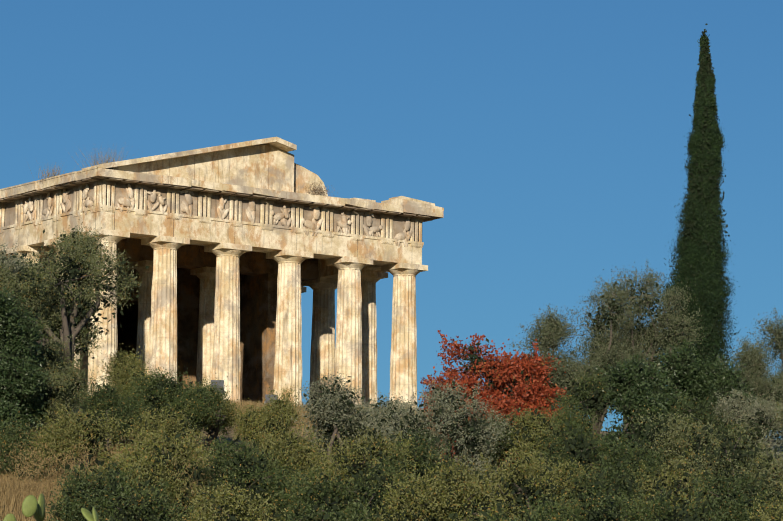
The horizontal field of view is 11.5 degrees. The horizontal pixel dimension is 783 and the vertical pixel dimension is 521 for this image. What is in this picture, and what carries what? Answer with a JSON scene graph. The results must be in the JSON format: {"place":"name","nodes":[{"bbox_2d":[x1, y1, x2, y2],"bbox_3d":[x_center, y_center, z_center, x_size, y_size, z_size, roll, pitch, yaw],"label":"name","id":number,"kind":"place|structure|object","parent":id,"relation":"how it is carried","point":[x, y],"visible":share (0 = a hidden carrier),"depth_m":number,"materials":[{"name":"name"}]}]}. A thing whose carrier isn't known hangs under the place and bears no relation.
{"place":"outdoors","nodes":[
{"label":"outdoors","id":0,"kind":"place"},
{"bbox_2d":[16,250,277,403],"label":"temple cella walls","id":1,"kind":"structure","parent":0,"point":[258,302],"depth_m":141.72,"materials":[{"name":"beige stone"}]},
{"bbox_2d":[130,260,215,386],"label":"inner columns","id":2,"kind":"structure","parent":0,"point":[206,275],"depth_m":139.04,"materials":[{"name":"beige stone"}]},
{"bbox_2d":[5,183,409,238],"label":"metopes","id":3,"kind":"object","parent":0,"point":[398,222],"visible":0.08,"depth_m":134.56,"materials":[{"name":"beige stone"}]},
{"bbox_2d":[22,183,411,246],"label":"temple metope sculpture","id":4,"kind":"object","parent":3,"relation":"attached to","point":[186,205],"visible":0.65,"depth_m":134.50,"materials":[{"name":"beige stone"}]},
{"bbox_2d":[0,0,782,438],"label":"sky","id":5,"kind":"structure","parent":0,"point":[550,141],"materials":[{"name":"blue"}]},
{"bbox_2d":[32,408,782,520],"bbox_3d":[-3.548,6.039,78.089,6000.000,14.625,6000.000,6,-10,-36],"label":"ground","id":6,"kind":"structure","parent":0,"point":[294,427],"depth_m":104.99,"materials":[{"name":"brown soil"}]},
{"bbox_2d":[0,372,33,429],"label":"bush","id":7,"kind":"object","parent":6,"relation":"on","point":[6,407],"visible":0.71,"depth_m":95.22,"materials":[{"name":"green plant"}]},
{"bbox_2d":[3,493,44,520],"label":"prickly pear","id":8,"kind":"object","parent":6,"relation":"on","point":[31,505],"visible":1,"depth_m":45.71,"materials":[{"name":"green plant"}]},
{"bbox_2d":[0,287,53,428],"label":"dark tree","id":9,"kind":"object","parent":6,"relation":"on","point":[17,345],"visible":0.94,"depth_m":96.17,"materials":[{"name":"green plant"}]},
{"bbox_2d":[0,241,58,357],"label":"olive tree","id":10,"kind":"object","parent":6,"relation":"on","point":[4,260],"visible":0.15,"depth_m":101.15,"materials":[{"name":"green plant"}]},
{"bbox_2d":[0,407,64,481],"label":"bush","id":11,"kind":"object","parent":6,"relation":"on","point":[11,435],"visible":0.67,"depth_m":89.12,"materials":[{"name":"green plant"}]},
{"bbox_2d":[19,250,82,422],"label":"olive tree","id":12,"kind":"object","parent":6,"relation":"on","point":[45,294],"visible":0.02,"depth_m":102.29,"materials":[{"name":"green plant"}]},
{"bbox_2d":[18,326,101,433],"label":"bush","id":13,"kind":"object","parent":6,"relation":"on","point":[62,388],"visible":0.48,"depth_m":98.12,"materials":[{"name":"green plant"}]},
{"bbox_2d":[15,398,130,477],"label":"bush","id":14,"kind":"object","parent":6,"relation":"on","point":[77,429],"visible":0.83,"depth_m":88.98,"materials":[{"name":"green plant"}]},
{"bbox_2d":[0,219,149,419],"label":"olive tree","id":15,"kind":"object","parent":6,"relation":"on","point":[76,257],"visible":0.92,"depth_m":100.16,"materials":[{"name":"green plant"}]},
{"bbox_2d":[81,507,98,520],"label":"prickly pear","id":16,"kind":"object","parent":6,"relation":"on","point":[89,515],"visible":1,"depth_m":47.04,"materials":[{"name":"green plant"}]},
{"bbox_2d":[44,450,159,520],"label":"bush","id":17,"kind":"object","parent":6,"relation":"on","point":[94,494],"visible":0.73,"depth_m":69.38,"materials":[{"name":"green plant"}]},
{"bbox_2d":[71,368,152,448],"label":"bush","id":18,"kind":"object","parent":6,"relation":"on","point":[104,397],"visible":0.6,"depth_m":97.37,"materials":[{"name":"green plant"}]},
{"bbox_2d":[0,421,233,520],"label":"bush","id":19,"kind":"object","parent":6,"relation":"on","point":[41,467],"visible":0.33,"depth_m":83.47,"materials":[{"name":"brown plant"}]},
{"bbox_2d":[89,343,166,432],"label":"bush","id":20,"kind":"object","parent":6,"relation":"on","point":[122,366],"visible":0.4,"depth_m":102.14,"materials":[{"name":"green plant"}]},
{"bbox_2d":[83,466,196,520],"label":"bush","id":21,"kind":"object","parent":6,"relation":"on","point":[137,507],"visible":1,"depth_m":65.54,"materials":[{"name":"green plant"}]},
{"bbox_2d":[45,419,240,520],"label":"bush","id":22,"kind":"object","parent":6,"relation":"on","point":[155,466],"visible":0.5,"depth_m":77.37,"materials":[{"name":"green plant"}]},
{"bbox_2d":[117,398,214,496],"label":"bush","id":23,"kind":"object","parent":6,"relation":"on","point":[174,423],"visible":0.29,"depth_m":89.28,"materials":[{"name":"green plant"}]},
{"bbox_2d":[120,364,237,444],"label":"bush","id":24,"kind":"object","parent":6,"relation":"on","point":[163,390],"visible":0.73,"depth_m":98.18,"materials":[{"name":"green plant"}]},
{"bbox_2d":[1,229,427,407],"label":"columns","id":25,"kind":"structure","parent":6,"relation":"on","point":[353,354],"depth_m":135.36,"materials":[{"name":"beige stone"}]},
{"bbox_2d":[53,238,317,280],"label":"temple ceiling beams","id":26,"kind":"structure","parent":25,"relation":"on","point":[251,263],"depth_m":139.25,"materials":[{"name":"brown stone"}]},
{"bbox_2d":[0,179,423,286],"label":"entablature","id":27,"kind":"structure","parent":25,"relation":"on","point":[255,236],"depth_m":134.55,"materials":[{"name":"beige stone"}]},
{"bbox_2d":[0,181,422,247],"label":"temple triglyphs","id":28,"kind":"object","parent":27,"relation":"attached to","point":[58,197],"visible":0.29,"depth_m":134.23,"materials":[{"name":"beige stone"}]},
{"bbox_2d":[1,184,418,241],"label":"temple glyph shadows","id":29,"kind":"object","parent":28,"relation":"attached to","point":[228,218],"visible":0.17,"depth_m":134.19,"materials":[{"name":"stone"}]},
{"bbox_2d":[0,167,443,221],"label":"cornice","id":30,"kind":"structure","parent":27,"relation":"on","point":[49,184],"depth_m":133.91,"materials":[{"name":"beige stone"}]},
{"bbox_2d":[36,142,126,178],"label":"roof weeds","id":31,"kind":"object","parent":30,"relation":"on","point":[58,172],"visible":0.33,"depth_m":132.68,"materials":[{"name":"brown plant"}]},
{"bbox_2d":[82,137,443,209],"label":"pediment","id":32,"kind":"structure","parent":30,"relation":"on","point":[267,163],"depth_m":134.56,"materials":[{"name":"beige stone"}]},
{"bbox_2d":[303,181,334,195],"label":"dry bush","id":33,"kind":"object","parent":30,"relation":"on","point":[319,190],"visible":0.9,"depth_m":136.26,"materials":[{"name":"beige plant"}]},
{"bbox_2d":[211,380,224,395],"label":"floodlight","id":34,"kind":"object","parent":6,"relation":"on","point":[221,384],"visible":0.42,"depth_m":112.70,"materials":[{"name":"grey metal"}]},
{"bbox_2d":[191,375,247,450],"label":"bush","id":35,"kind":"object","parent":6,"relation":"on","point":[226,416],"visible":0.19,"depth_m":100.78,"materials":[{"name":"green plant"}]},
{"bbox_2d":[167,474,298,520],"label":"bush","id":36,"kind":"object","parent":6,"relation":"on","point":[215,507],"visible":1,"depth_m":65.47,"materials":[{"name":"green plant"}]},
{"bbox_2d":[179,421,318,520],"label":"bush","id":37,"kind":"object","parent":6,"relation":"on","point":[240,464],"visible":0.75,"depth_m":79.04,"materials":[{"name":"green plant"}]},
{"bbox_2d":[219,384,304,450],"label":"bush","id":38,"kind":"object","parent":6,"relation":"on","point":[281,413],"visible":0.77,"depth_m":99.67,"materials":[{"name":"green plant"}]},
{"bbox_2d":[264,394,277,404],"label":"floodlight","id":39,"kind":"object","parent":6,"relation":"on","point":[267,399],"visible":0.17,"depth_m":113.77,"materials":[{"name":"grey metal"}]},
{"bbox_2d":[247,420,340,520],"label":"bush","id":40,"kind":"object","parent":6,"relation":"on","point":[296,449],"visible":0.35,"depth_m":87.26,"materials":[{"name":"green plant"}]},
{"bbox_2d":[0,391,607,520],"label":"grassy hillside","id":41,"kind":"structure","parent":6,"relation":"on","point":[6,501],"depth_m":88.30,"materials":[{"name":"brown plant"}]},
{"bbox_2d":[288,488,388,520],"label":"bush","id":42,"kind":"object","parent":6,"relation":"on","point":[344,515],"visible":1,"depth_m":61.70,"materials":[{"name":"green plant"}]},
{"bbox_2d":[291,369,389,493],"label":"bush","id":43,"kind":"object","parent":6,"relation":"on","point":[331,410],"visible":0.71,"depth_m":91.55,"materials":[{"name":"green plant"}]},
{"bbox_2d":[271,441,420,520],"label":"bush","id":44,"kind":"object","parent":6,"relation":"on","point":[313,488],"visible":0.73,"depth_m":75.70,"materials":[{"name":"green plant"}]},
{"bbox_2d":[304,420,428,520],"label":"bush","id":45,"kind":"object","parent":6,"relation":"on","point":[348,461],"visible":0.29,"depth_m":83.07,"materials":[{"name":"green plant"}]},
{"bbox_2d":[358,387,434,437],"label":"bush","id":46,"kind":"object","parent":6,"relation":"on","point":[379,410],"visible":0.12,"depth_m":94.52,"materials":[{"name":"green plant"}]},
{"bbox_2d":[351,423,464,519],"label":"bush","id":47,"kind":"object","parent":6,"relation":"on","point":[423,456],"visible":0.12,"depth_m":85.40,"materials":[{"name":"green plant"}]},
{"bbox_2d":[367,375,517,505],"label":"bush","id":48,"kind":"object","parent":6,"relation":"on","point":[444,408],"visible":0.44,"depth_m":89.18,"materials":[{"name":"green plant"}]},
{"bbox_2d":[365,445,523,520],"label":"bush","id":49,"kind":"object","parent":6,"relation":"on","point":[437,500],"visible":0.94,"depth_m":73.15,"materials":[{"name":"green plant"}]},
{"bbox_2d":[418,366,500,456],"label":"red tree","id":50,"kind":"object","parent":6,"relation":"on","point":[470,382],"visible":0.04,"depth_m":99.64,"materials":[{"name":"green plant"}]},
{"bbox_2d":[444,392,529,467],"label":"red tree","id":51,"kind":"object","parent":6,"relation":"on","point":[504,404],"visible":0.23,"depth_m":98.48,"materials":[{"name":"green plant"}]},
{"bbox_2d":[417,330,565,462],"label":"red tree","id":52,"kind":"object","parent":6,"relation":"on","point":[503,372],"visible":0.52,"depth_m":101.29,"materials":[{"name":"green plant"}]},
{"bbox_2d":[444,404,546,519],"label":"bush","id":53,"kind":"object","parent":6,"relation":"on","point":[501,450],"visible":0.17,"depth_m":91.28,"materials":[{"name":"green plant"}]},
{"bbox_2d":[460,495,552,520],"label":"bush","id":54,"kind":"object","parent":6,"relation":"on","point":[494,517],"visible":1,"depth_m":61.79,"materials":[{"name":"green plant"}]},
{"bbox_2d":[478,437,575,520],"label":"bush","id":55,"kind":"object","parent":6,"relation":"on","point":[526,464],"visible":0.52,"depth_m":77.71,"materials":[{"name":"green plant"}]},
{"bbox_2d":[499,372,566,420],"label":"red tree","id":56,"kind":"object","parent":6,"relation":"on","point":[528,398],"visible":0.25,"depth_m":99.46,"materials":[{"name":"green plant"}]},
{"bbox_2d":[498,449,601,519],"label":"bush","id":57,"kind":"object","parent":6,"relation":"on","point":[565,474],"visible":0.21,"depth_m":81.52,"materials":[{"name":"green plant"}]},
{"bbox_2d":[502,402,605,514],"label":"bush","id":58,"kind":"object","parent":6,"relation":"on","point":[531,427],"visible":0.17,"depth_m":89.49,"materials":[{"name":"green plant"}]},
{"bbox_2d":[507,303,607,416],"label":"grey tree","id":59,"kind":"object","parent":6,"relation":"on","point":[552,331],"visible":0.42,"depth_m":102.47,"materials":[{"name":"green plant"}]},
{"bbox_2d":[541,366,622,471],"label":"dark olive tree","id":60,"kind":"object","parent":6,"relation":"on","point":[590,390],"visible":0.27,"depth_m":97.61,"materials":[{"name":"green plant"}]},
{"bbox_2d":[511,470,668,520],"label":"bush","id":61,"kind":"object","parent":6,"relation":"on","point":[599,512],"visible":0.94,"depth_m":68.08,"materials":[{"name":"green plant"}]},
{"bbox_2d":[521,415,667,512],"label":"bush","id":62,"kind":"object","parent":6,"relation":"on","point":[578,455],"visible":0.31,"depth_m":83.55,"materials":[{"name":"green plant"}]},
{"bbox_2d":[539,451,652,520],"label":"bush","id":63,"kind":"object","parent":6,"relation":"on","point":[613,476],"visible":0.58,"depth_m":77.55,"materials":[{"name":"green plant"}]},
{"bbox_2d":[543,271,652,437],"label":"grey tree","id":64,"kind":"object","parent":6,"relation":"on","point":[610,348],"visible":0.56,"depth_m":104.51,"materials":[{"name":"green plant"}]},
{"bbox_2d":[588,349,677,483],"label":"dark tree","id":65,"kind":"object","parent":6,"relation":"on","point":[635,383],"visible":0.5,"depth_m":97.42,"materials":[{"name":"green plant"}]},
{"bbox_2d":[576,261,707,385],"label":"grey tree","id":66,"kind":"object","parent":6,"relation":"on","point":[652,336],"visible":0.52,"depth_m":105.53,"materials":[{"name":"green plant"}]},
{"bbox_2d":[608,339,712,427],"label":"dark tree","id":67,"kind":"object","parent":6,"relation":"on","point":[676,360],"visible":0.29,"depth_m":103.53,"materials":[{"name":"green plant"}]},
{"bbox_2d":[584,403,742,519],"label":"bush","id":68,"kind":"object","parent":6,"relation":"on","point":[678,441],"visible":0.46,"depth_m":85.54,"materials":[{"name":"green plant"}]},
{"bbox_2d":[622,448,712,520],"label":"bush","id":69,"kind":"object","parent":6,"relation":"on","point":[677,480],"visible":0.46,"depth_m":79.93,"materials":[{"name":"green plant"}]},
{"bbox_2d":[624,477,731,520],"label":"bush","id":70,"kind":"object","parent":6,"relation":"on","point":[671,514],"visible":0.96,"depth_m":68.07,"materials":[{"name":"green plant"}]},
{"bbox_2d":[659,23,739,379],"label":"cypress tree","id":71,"kind":"object","parent":6,"relation":"on","point":[701,255],"visible":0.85,"depth_m":126.70,"materials":[{"name":"green plant"}]},
{"bbox_2d":[667,386,758,485],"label":"bush","id":72,"kind":"object","parent":6,"relation":"on","point":[687,408],"visible":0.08,"depth_m":99.56,"materials":[{"name":"green plant"}]},
{"bbox_2d":[680,354,771,442],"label":"dark tree","id":73,"kind":"object","parent":6,"relation":"on","point":[721,378],"visible":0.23,"depth_m":103.42,"materials":[{"name":"green plant"}]},
{"bbox_2d":[675,457,782,520],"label":"bush","id":74,"kind":"object","parent":6,"relation":"on","point":[738,507],"visible":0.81,"depth_m":77.44,"materials":[{"name":"green plant"}]},
{"bbox_2d":[679,413,782,519],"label":"bush","id":75,"kind":"object","parent":6,"relation":"on","point":[718,458],"visible":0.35,"depth_m":83.53,"materials":[{"name":"green plant"}]},
{"bbox_2d":[704,444,782,513],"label":"bush","id":76,"kind":"object","parent":6,"relation":"on","point":[775,482],"visible":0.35,"depth_m":79.66,"materials":[{"name":"green plant"}]},
{"bbox_2d":[707,387,782,469],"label":"bush","id":77,"kind":"object","parent":6,"relation":"on","point":[740,407],"visible":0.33,"depth_m":100.42,"materials":[{"name":"green plant"}]},
{"bbox_2d":[719,335,782,437],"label":"grey tree","id":78,"kind":"object","parent":6,"relation":"on","point":[756,365],"visible":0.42,"depth_m":107.47,"materials":[{"name":"green plant"}]},
{"bbox_2d":[745,308,782,446],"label":"grey tree","id":79,"kind":"object","parent":6,"relation":"on","point":[778,337],"visible":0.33,"depth_m":109.76,"materials":[{"name":"green plant"}]},
{"bbox_2d":[747,479,782,520],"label":"bush","id":80,"kind":"object","parent":6,"relation":"on","point":[768,516],"visible":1,"depth_m":65.81,"materials":[{"name":"green plant"}]},
{"bbox_2d":[764,399,782,467],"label":"bush","id":81,"kind":"object","parent":6,"relation":"on","point":[778,418],"visible":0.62,"depth_m":88.08,"materials":[{"name":"green plant"}]}
]}

